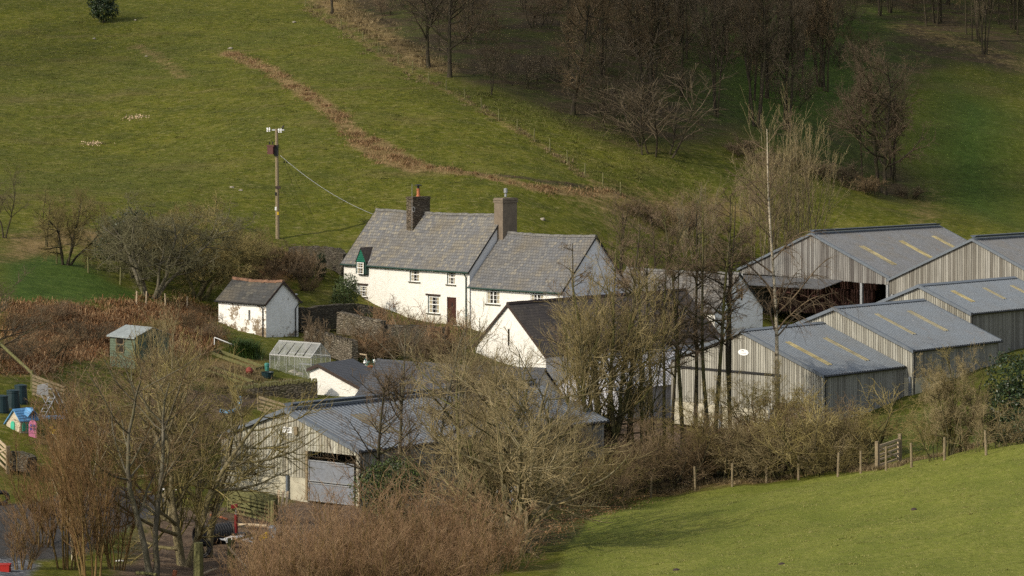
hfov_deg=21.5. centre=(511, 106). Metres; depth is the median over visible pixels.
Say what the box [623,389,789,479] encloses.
stream bush
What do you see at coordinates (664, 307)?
alder tree
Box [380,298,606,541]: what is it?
bare tree
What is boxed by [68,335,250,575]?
bare tree
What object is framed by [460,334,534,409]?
bare tree
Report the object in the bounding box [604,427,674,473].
stream bush
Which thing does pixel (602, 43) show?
woodland tree
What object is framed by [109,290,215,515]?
bare tree
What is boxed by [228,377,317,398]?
stone wall
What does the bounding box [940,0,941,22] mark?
woodland tree
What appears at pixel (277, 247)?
garden shrub
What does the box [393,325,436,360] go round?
garden shrub
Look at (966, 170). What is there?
terrain
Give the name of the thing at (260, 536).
willow thicket
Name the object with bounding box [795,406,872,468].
hedge bush
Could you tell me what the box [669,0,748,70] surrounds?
woodland tree
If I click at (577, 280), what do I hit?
alder tree
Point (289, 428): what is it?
notice board
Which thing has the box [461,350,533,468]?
alder tree
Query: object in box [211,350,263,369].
raised bed
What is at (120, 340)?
window
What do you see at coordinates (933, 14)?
woodland tree
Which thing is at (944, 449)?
wire fence
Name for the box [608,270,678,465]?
bare tree
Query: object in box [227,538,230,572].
gate post
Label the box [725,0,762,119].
woodland tree
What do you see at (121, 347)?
window
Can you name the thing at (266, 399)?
field gate
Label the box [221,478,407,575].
willow thicket
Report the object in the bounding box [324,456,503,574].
willow thicket
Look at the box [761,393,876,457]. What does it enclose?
stream bush
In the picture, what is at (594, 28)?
undergrowth bush
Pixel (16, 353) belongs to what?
bramble
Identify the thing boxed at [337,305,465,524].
alder tree
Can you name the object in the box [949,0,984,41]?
woodland tree
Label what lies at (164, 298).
wire fence
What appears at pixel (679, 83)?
undergrowth bush
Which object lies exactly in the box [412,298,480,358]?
garden shrub
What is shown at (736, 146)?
gully bush
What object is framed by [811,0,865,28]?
undergrowth bush
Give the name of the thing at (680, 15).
woodland tree
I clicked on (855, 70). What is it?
bare tree
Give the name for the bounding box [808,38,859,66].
undergrowth bush
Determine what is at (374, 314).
garden shrub
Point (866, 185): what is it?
gully bush
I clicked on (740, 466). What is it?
stream bush
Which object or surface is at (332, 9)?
bare tree
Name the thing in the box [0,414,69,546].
osier bush
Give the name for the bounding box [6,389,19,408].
compost bin
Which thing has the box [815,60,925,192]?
bare tree
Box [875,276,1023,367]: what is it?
timber barn
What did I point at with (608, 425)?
bare tree
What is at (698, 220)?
golden birch
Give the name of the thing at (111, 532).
osier bush
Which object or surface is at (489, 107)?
wire fence
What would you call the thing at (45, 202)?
bare tree
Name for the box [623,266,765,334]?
stone range
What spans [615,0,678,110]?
woodland tree
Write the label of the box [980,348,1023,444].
evergreen bush
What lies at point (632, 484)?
stream bush
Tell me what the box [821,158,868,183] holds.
gully bush
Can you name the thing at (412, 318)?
garden shrub
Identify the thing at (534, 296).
window
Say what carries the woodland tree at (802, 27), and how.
on the terrain at (966, 170)
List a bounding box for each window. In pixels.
[116,337,123,344]
[116,345,123,352]
[356,261,367,274]
[359,285,367,297]
[408,270,419,282]
[426,295,439,314]
[445,272,455,285]
[485,290,500,305]
[531,293,542,299]
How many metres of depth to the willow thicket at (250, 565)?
98.73 m
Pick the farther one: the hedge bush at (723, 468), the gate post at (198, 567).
the hedge bush at (723, 468)
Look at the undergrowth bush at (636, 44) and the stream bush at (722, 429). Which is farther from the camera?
the undergrowth bush at (636, 44)
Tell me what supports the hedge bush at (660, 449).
on the terrain at (966, 170)
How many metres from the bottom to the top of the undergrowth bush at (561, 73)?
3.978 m
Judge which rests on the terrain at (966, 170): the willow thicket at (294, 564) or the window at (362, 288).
the willow thicket at (294, 564)
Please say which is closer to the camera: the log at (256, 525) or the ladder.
the log at (256, 525)
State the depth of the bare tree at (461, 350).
145.93 m
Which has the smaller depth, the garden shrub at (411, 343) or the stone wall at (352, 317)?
the garden shrub at (411, 343)
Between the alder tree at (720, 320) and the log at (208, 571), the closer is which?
the log at (208, 571)
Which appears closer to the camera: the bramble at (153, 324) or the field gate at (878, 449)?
the field gate at (878, 449)
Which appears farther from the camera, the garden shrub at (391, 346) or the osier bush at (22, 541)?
the garden shrub at (391, 346)
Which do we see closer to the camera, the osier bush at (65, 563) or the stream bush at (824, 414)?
the osier bush at (65, 563)
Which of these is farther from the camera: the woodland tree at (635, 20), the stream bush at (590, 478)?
the woodland tree at (635, 20)
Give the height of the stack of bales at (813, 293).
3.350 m
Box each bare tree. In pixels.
[0,163,29,237]
[0,263,60,358]
[28,188,63,246]
[30,186,114,267]
[62,314,335,566]
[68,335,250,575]
[78,186,261,298]
[85,209,198,277]
[106,200,219,258]
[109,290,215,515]
[129,187,276,300]
[135,374,309,557]
[181,220,273,276]
[330,0,333,13]
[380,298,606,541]
[389,0,448,67]
[391,0,515,77]
[394,320,656,557]
[394,321,535,423]
[411,369,637,553]
[425,311,509,423]
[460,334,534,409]
[474,41,508,94]
[480,380,609,496]
[527,336,687,460]
[533,237,685,476]
[537,294,614,412]
[548,27,694,135]
[549,0,590,95]
[555,0,621,114]
[577,64,738,158]
[590,190,659,271]
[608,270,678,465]
[630,189,721,267]
[675,0,746,117]
[716,0,811,128]
[757,0,821,132]
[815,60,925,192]
[818,36,886,180]
[826,44,939,195]
[859,69,912,181]
[923,0,926,25]
[924,344,1008,451]
[967,0,998,54]
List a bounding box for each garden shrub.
[234,257,284,279]
[248,230,286,268]
[259,238,299,264]
[260,238,313,276]
[279,244,326,272]
[279,245,333,284]
[298,277,322,292]
[301,310,330,357]
[324,313,370,360]
[348,322,392,357]
[354,290,404,324]
[356,325,390,360]
[372,335,409,359]
[385,309,425,324]
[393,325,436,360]
[394,305,454,335]
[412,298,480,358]
[420,329,464,362]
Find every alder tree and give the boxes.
[304,349,440,532]
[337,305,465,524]
[380,303,521,526]
[417,306,518,431]
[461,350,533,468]
[536,242,621,403]
[581,233,645,455]
[600,211,657,443]
[609,218,686,429]
[609,231,687,443]
[634,240,706,449]
[648,198,720,447]
[650,243,714,443]
[666,206,736,429]
[667,192,761,441]
[688,186,766,436]
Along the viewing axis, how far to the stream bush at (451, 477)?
138.21 m
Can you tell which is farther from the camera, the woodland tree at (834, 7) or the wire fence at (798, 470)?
the woodland tree at (834, 7)
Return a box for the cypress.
[315,252,326,279]
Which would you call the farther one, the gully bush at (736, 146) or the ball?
the gully bush at (736, 146)
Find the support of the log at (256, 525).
on the terrain at (966, 170)
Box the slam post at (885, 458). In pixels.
[885,446,886,470]
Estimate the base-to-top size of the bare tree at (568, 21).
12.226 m
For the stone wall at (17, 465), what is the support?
on the terrain at (966, 170)
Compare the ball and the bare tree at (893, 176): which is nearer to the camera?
the ball
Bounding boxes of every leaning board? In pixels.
[279,490,284,520]
[284,491,288,520]
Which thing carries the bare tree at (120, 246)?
on the terrain at (966, 170)
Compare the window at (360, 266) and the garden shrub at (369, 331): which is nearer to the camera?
the garden shrub at (369, 331)
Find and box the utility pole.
[267,125,317,238]
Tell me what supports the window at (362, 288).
in the farmhouse
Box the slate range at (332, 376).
[306,358,560,399]
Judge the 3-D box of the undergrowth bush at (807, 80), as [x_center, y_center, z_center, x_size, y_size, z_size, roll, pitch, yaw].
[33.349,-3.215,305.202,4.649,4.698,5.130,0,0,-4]
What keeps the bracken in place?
on the terrain at (966, 170)
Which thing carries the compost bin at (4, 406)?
on the terrain at (966, 170)
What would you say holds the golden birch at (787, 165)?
on the terrain at (966, 170)
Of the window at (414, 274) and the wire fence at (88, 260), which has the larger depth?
the window at (414, 274)
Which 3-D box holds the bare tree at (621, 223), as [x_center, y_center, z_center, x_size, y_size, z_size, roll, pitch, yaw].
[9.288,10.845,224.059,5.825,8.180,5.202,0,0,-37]
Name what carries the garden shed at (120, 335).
on the terrain at (966, 170)
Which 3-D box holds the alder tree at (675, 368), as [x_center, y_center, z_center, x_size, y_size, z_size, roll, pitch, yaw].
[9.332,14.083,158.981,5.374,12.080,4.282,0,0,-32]
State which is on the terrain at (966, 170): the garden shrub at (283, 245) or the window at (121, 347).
the garden shrub at (283, 245)
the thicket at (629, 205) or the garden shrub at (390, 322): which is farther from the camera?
the thicket at (629, 205)
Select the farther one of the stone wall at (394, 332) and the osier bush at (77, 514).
the stone wall at (394, 332)
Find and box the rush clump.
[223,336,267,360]
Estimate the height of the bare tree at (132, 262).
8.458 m
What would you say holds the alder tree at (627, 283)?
on the terrain at (966, 170)
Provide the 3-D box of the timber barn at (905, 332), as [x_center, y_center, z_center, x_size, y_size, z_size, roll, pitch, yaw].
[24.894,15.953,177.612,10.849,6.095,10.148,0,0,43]
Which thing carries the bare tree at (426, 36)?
on the terrain at (966, 170)
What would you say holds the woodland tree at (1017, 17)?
on the terrain at (966, 170)
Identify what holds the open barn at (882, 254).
on the terrain at (966, 170)
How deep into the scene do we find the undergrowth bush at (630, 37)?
310.84 m
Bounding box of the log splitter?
[231,504,250,535]
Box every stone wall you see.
[10,451,36,472]
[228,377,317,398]
[288,245,346,276]
[298,303,384,331]
[304,328,357,360]
[336,312,385,339]
[386,324,449,356]
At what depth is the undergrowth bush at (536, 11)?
320.77 m
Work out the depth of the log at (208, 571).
111.73 m
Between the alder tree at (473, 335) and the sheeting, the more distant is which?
the sheeting
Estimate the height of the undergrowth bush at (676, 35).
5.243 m
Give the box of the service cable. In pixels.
[280,155,371,213]
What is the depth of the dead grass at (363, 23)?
310.51 m
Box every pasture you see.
[549,443,1023,575]
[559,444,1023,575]
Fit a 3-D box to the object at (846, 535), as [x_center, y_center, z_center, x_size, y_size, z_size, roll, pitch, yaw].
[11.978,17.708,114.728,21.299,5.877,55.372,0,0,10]
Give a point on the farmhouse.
(418, 251)
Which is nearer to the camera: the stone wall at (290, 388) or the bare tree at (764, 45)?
the stone wall at (290, 388)
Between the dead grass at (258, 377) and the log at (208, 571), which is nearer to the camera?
the log at (208, 571)
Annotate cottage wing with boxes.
[467,231,625,331]
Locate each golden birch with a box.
[666,172,731,268]
[728,144,792,262]
[740,83,829,252]
[772,118,852,241]
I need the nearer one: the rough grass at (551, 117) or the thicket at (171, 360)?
the thicket at (171, 360)
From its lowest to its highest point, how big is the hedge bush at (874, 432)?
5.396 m
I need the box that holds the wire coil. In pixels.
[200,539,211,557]
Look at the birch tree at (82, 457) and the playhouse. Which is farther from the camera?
the playhouse
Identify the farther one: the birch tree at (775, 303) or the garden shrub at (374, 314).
the garden shrub at (374, 314)
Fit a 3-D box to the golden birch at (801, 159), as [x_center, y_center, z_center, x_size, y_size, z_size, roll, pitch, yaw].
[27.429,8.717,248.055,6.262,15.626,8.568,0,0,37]
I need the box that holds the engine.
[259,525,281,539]
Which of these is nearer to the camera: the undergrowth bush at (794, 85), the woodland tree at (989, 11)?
the undergrowth bush at (794, 85)
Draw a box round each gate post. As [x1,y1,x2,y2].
[193,542,203,575]
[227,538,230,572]
[232,538,234,567]
[270,500,275,524]
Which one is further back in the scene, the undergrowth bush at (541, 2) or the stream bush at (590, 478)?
the undergrowth bush at (541, 2)
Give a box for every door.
[29,420,36,437]
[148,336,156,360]
[447,297,455,324]
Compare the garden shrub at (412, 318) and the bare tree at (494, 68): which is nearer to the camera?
the garden shrub at (412, 318)
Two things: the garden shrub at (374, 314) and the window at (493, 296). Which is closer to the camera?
the garden shrub at (374, 314)
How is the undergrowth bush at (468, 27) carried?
on the terrain at (966, 170)
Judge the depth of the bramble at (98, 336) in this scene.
172.47 m
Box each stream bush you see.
[337,443,514,504]
[539,436,680,500]
[539,440,649,509]
[590,425,640,471]
[600,404,741,493]
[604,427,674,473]
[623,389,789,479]
[684,409,796,465]
[694,385,858,473]
[708,394,835,480]
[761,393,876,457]
[772,430,872,474]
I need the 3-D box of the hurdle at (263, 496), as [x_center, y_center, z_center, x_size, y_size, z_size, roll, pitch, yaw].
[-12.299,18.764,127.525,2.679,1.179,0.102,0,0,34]
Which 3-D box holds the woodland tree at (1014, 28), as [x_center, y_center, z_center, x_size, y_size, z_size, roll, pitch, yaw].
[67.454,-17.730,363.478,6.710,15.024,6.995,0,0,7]
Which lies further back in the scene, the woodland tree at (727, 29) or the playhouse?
the woodland tree at (727, 29)
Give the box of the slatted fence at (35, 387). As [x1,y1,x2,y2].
[32,374,65,404]
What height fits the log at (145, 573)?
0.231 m
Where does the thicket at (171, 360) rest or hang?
on the terrain at (966, 170)
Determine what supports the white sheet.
on the terrain at (966, 170)
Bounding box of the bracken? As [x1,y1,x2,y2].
[0,289,246,379]
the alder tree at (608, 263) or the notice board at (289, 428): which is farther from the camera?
the alder tree at (608, 263)
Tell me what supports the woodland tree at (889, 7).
on the terrain at (966, 170)
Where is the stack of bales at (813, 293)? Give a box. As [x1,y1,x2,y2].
[776,276,828,313]
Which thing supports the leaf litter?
on the terrain at (966, 170)
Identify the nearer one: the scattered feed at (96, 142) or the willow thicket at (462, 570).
the willow thicket at (462, 570)
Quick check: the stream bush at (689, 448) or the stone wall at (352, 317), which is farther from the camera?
the stone wall at (352, 317)
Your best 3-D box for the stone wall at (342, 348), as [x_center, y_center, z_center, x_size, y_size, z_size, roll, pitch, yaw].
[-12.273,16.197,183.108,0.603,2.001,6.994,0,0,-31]
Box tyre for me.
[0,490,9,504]
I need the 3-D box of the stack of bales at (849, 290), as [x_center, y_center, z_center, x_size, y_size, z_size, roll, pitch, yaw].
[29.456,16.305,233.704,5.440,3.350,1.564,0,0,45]
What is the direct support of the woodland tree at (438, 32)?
on the terrain at (966, 170)
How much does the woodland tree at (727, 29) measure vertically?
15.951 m
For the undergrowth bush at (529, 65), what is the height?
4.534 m
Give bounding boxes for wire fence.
[56,250,142,296]
[136,291,187,307]
[305,0,620,195]
[650,451,861,497]
[910,428,1019,467]
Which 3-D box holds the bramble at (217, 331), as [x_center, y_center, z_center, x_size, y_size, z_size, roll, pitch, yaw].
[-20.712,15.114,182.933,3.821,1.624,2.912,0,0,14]
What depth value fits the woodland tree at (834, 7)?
311.62 m
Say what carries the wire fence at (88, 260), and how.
on the terrain at (966, 170)
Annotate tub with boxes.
[261,371,273,378]
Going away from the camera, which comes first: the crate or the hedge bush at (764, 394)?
the crate
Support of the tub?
on the terrain at (966, 170)
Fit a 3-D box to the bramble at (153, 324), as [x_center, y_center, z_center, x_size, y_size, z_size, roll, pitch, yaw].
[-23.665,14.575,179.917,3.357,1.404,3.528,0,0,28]
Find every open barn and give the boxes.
[737,223,966,312]
[886,232,1023,296]
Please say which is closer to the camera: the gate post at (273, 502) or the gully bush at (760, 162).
the gate post at (273, 502)
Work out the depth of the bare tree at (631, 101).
264.01 m
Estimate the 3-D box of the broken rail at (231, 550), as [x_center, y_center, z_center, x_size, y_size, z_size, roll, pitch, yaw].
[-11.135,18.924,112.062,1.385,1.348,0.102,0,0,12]
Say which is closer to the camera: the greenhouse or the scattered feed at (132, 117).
the greenhouse
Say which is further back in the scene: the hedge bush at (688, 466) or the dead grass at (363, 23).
the dead grass at (363, 23)
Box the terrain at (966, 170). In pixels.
[0,0,1023,575]
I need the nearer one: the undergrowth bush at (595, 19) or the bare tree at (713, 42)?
the bare tree at (713, 42)
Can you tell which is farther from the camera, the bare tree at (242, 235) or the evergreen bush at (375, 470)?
the bare tree at (242, 235)
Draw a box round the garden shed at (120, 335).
[107,325,169,368]
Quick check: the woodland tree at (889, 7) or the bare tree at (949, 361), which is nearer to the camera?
the bare tree at (949, 361)
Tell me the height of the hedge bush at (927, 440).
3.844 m
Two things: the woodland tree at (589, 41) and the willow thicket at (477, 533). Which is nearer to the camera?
the willow thicket at (477, 533)
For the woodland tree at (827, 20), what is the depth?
309.57 m
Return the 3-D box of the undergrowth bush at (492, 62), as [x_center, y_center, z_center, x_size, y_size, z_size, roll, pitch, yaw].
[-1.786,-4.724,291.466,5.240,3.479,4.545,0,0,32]
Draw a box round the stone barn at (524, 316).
[474,288,719,380]
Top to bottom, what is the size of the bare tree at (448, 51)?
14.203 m
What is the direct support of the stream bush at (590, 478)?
on the terrain at (966, 170)
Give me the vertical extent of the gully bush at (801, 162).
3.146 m
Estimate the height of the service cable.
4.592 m
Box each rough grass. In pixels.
[438,84,737,211]
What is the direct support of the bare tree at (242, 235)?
on the terrain at (966, 170)
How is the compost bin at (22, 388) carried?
on the terrain at (966, 170)
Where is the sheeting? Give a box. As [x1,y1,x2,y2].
[36,383,48,394]
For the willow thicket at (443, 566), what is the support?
on the terrain at (966, 170)
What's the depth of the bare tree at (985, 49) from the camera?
341.46 m
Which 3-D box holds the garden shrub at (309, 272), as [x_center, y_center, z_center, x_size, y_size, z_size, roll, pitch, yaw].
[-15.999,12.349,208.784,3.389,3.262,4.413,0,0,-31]
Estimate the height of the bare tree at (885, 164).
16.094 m
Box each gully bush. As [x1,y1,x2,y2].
[716,133,765,156]
[738,149,782,168]
[768,148,822,174]
[798,159,846,178]
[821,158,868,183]
[841,175,888,195]
[890,182,931,199]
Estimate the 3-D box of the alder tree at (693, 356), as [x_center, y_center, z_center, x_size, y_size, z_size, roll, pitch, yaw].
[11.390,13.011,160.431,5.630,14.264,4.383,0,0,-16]
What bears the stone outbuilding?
on the terrain at (966, 170)
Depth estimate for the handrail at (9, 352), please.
148.11 m
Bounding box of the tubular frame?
[40,388,64,412]
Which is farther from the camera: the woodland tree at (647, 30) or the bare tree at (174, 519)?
the woodland tree at (647, 30)
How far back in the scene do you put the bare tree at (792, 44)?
287.48 m
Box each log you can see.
[135,571,157,575]
[204,568,217,574]
[238,523,266,526]
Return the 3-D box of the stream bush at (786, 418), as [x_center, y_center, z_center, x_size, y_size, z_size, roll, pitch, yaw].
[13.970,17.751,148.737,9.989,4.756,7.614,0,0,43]
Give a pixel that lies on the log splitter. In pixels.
(236, 526)
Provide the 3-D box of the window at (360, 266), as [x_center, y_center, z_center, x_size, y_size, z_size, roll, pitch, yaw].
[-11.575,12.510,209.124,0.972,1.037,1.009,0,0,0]
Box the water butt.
[264,363,269,370]
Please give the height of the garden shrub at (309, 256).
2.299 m
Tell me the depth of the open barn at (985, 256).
218.41 m
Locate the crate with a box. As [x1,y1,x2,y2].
[0,563,11,571]
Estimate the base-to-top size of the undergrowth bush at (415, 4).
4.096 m
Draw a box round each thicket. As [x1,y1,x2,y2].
[2,351,255,454]
[9,391,149,463]
[45,369,250,482]
[114,338,212,390]
[137,393,308,454]
[207,532,305,575]
[215,501,354,575]
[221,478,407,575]
[231,507,380,575]
[275,494,446,575]
[283,465,493,575]
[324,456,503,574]
[325,504,476,575]
[391,480,546,575]
[400,513,506,575]
[418,494,559,575]
[612,197,658,216]
[620,193,737,235]
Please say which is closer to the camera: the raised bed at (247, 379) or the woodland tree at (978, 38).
the raised bed at (247, 379)
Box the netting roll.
[192,521,234,545]
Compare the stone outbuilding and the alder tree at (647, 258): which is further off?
the stone outbuilding
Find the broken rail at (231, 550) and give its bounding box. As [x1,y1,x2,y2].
[228,547,248,568]
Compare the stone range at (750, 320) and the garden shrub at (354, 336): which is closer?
the garden shrub at (354, 336)
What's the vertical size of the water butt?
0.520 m
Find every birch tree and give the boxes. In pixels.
[34,394,129,560]
[704,106,863,399]
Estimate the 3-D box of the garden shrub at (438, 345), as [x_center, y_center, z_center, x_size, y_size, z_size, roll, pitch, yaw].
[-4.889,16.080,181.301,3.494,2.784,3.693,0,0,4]
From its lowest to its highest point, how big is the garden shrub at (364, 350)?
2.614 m
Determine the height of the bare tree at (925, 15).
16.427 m
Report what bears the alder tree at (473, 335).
on the terrain at (966, 170)
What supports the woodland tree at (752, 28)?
on the terrain at (966, 170)
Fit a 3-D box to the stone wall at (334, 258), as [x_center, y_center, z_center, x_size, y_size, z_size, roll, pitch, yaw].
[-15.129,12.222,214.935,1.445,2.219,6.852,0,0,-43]
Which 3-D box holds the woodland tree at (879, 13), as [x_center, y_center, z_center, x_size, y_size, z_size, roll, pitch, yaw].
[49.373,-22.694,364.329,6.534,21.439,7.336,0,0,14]
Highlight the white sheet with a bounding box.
[220,535,253,542]
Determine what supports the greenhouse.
on the terrain at (966, 170)
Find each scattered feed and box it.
[79,140,101,146]
[122,114,149,120]
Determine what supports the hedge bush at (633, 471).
on the terrain at (966, 170)
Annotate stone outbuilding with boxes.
[214,276,302,336]
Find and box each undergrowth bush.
[367,0,400,15]
[402,0,438,13]
[437,3,505,43]
[441,0,491,24]
[468,48,510,77]
[471,48,546,87]
[472,30,518,67]
[513,0,552,12]
[514,0,564,28]
[516,46,561,80]
[535,0,565,11]
[541,52,579,84]
[569,3,620,33]
[576,54,602,74]
[580,78,630,115]
[589,22,612,38]
[613,19,645,55]
[618,32,660,58]
[623,35,692,86]
[658,63,700,98]
[665,8,708,45]
[752,56,794,93]
[765,71,825,108]
[788,60,821,97]
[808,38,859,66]
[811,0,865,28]
[813,0,841,33]
[831,0,865,28]
[837,26,884,61]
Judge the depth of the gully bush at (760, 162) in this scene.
270.25 m
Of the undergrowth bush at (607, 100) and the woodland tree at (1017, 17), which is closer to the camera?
the undergrowth bush at (607, 100)
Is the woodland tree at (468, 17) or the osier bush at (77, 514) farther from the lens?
the woodland tree at (468, 17)
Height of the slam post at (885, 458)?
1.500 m
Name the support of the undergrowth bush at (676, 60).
on the terrain at (966, 170)
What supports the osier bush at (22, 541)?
on the terrain at (966, 170)
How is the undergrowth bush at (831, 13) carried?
on the terrain at (966, 170)
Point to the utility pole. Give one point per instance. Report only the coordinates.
(273, 149)
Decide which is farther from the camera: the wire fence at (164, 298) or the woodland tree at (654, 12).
the woodland tree at (654, 12)
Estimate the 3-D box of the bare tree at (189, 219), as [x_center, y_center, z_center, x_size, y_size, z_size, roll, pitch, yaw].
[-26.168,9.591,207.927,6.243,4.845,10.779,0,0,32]
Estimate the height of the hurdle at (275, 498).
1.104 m
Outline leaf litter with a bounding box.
[532,496,667,545]
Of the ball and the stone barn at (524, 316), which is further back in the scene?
the stone barn at (524, 316)
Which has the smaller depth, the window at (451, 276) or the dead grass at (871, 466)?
the dead grass at (871, 466)
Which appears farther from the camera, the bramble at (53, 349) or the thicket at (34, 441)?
the bramble at (53, 349)
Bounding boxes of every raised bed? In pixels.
[206,366,253,384]
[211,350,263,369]
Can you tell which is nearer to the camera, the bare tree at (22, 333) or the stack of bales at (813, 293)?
the bare tree at (22, 333)
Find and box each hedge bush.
[546,438,655,508]
[569,440,676,497]
[644,427,673,474]
[649,433,722,485]
[687,436,782,479]
[699,354,812,458]
[702,402,890,480]
[744,377,929,477]
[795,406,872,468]
[899,392,990,465]
[909,338,993,456]
[934,380,1023,452]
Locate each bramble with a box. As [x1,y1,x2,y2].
[0,326,92,360]
[0,336,35,363]
[2,302,59,329]
[27,297,88,319]
[45,317,123,342]
[137,315,180,330]
[168,303,227,329]
[182,319,235,341]
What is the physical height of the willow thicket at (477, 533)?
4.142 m
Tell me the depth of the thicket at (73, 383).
140.54 m
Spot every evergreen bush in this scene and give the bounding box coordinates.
[87,0,120,22]
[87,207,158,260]
[326,273,361,304]
[348,453,433,528]
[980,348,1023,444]
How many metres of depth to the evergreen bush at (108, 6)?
333.12 m
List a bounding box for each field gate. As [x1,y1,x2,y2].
[0,440,9,474]
[257,396,294,413]
[875,433,901,466]
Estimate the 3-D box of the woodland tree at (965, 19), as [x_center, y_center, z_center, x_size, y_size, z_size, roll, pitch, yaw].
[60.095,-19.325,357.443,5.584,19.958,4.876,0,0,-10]
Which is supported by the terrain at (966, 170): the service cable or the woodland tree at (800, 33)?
the woodland tree at (800, 33)
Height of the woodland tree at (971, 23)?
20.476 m
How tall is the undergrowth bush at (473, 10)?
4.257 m
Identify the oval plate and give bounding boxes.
[738,349,748,355]
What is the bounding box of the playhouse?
[4,407,38,437]
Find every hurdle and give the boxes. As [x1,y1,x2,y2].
[227,491,270,521]
[230,491,273,517]
[231,492,277,516]
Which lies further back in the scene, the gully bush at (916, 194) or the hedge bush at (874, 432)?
the gully bush at (916, 194)
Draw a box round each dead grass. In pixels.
[191,362,303,399]
[218,49,628,201]
[300,0,625,196]
[645,435,1012,495]
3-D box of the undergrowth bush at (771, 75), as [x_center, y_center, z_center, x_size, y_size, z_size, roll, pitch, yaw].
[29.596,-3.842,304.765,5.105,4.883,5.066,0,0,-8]
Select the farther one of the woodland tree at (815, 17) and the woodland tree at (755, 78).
the woodland tree at (815, 17)
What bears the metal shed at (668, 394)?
on the terrain at (966, 170)
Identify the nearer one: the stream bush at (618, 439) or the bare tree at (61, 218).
the stream bush at (618, 439)
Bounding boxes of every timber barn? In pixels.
[217,378,609,507]
[668,321,912,430]
[789,298,1002,395]
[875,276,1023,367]
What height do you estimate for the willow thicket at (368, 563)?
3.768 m
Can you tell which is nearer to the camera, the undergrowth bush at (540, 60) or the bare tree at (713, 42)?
the bare tree at (713, 42)
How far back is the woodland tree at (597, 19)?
315.74 m
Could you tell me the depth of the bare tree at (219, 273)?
198.83 m
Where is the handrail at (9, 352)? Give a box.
[0,342,32,391]
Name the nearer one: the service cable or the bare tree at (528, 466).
the bare tree at (528, 466)
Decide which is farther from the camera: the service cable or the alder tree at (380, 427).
the service cable
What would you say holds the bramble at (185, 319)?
on the terrain at (966, 170)
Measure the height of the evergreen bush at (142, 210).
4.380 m
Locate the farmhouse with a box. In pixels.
[340,184,517,325]
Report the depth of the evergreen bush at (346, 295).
204.13 m
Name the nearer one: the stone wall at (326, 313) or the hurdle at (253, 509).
the hurdle at (253, 509)
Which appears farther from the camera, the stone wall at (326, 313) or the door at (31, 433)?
the stone wall at (326, 313)
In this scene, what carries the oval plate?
attached to the timber barn at (839, 361)
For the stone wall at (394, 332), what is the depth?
186.34 m
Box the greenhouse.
[269,340,330,378]
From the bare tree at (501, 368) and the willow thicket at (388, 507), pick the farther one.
the bare tree at (501, 368)
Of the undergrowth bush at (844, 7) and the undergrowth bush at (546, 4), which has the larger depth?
the undergrowth bush at (844, 7)
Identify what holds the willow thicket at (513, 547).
on the terrain at (966, 170)
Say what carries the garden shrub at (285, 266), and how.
on the terrain at (966, 170)
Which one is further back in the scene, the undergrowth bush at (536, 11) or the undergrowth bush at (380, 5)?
the undergrowth bush at (380, 5)
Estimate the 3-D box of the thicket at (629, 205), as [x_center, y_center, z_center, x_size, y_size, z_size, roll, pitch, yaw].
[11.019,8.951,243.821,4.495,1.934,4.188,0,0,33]
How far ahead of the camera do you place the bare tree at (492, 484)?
117.12 m
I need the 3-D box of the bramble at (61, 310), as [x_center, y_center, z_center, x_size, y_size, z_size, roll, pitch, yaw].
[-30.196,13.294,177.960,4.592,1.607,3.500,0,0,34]
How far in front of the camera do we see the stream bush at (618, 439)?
150.75 m
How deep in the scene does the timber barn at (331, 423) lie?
138.15 m
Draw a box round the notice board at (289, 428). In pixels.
[282,427,291,432]
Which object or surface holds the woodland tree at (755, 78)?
on the terrain at (966, 170)
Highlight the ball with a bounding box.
[246,367,252,373]
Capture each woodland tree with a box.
[411,0,439,50]
[462,0,473,33]
[565,0,599,89]
[577,1,611,42]
[585,0,623,74]
[612,0,683,107]
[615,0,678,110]
[619,0,666,51]
[635,0,666,79]
[669,0,715,96]
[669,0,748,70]
[708,0,759,55]
[724,0,816,97]
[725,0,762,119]
[725,0,783,100]
[734,0,775,63]
[786,0,816,67]
[793,0,820,82]
[795,0,840,87]
[795,0,841,86]
[795,0,847,91]
[878,0,882,15]
[887,0,892,12]
[931,0,939,23]
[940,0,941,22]
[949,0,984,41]
[965,0,966,33]
[971,0,973,40]
[984,0,991,13]
[1006,0,1019,29]
[1017,0,1018,34]
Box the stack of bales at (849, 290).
[826,276,879,308]
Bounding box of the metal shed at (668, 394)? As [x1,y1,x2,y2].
[556,345,692,418]
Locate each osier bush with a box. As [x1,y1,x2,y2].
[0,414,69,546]
[0,494,63,569]
[20,369,101,569]
[48,401,130,575]
[55,413,179,570]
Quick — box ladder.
[39,396,54,418]
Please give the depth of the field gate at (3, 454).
129.19 m
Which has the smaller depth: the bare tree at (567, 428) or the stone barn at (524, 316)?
the bare tree at (567, 428)
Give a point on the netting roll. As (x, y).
(225, 528)
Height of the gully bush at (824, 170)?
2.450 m
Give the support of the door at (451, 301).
in the farmhouse
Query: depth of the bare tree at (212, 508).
114.86 m
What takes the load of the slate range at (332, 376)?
on the terrain at (966, 170)
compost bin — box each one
[0,395,8,413]
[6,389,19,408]
[14,384,27,404]

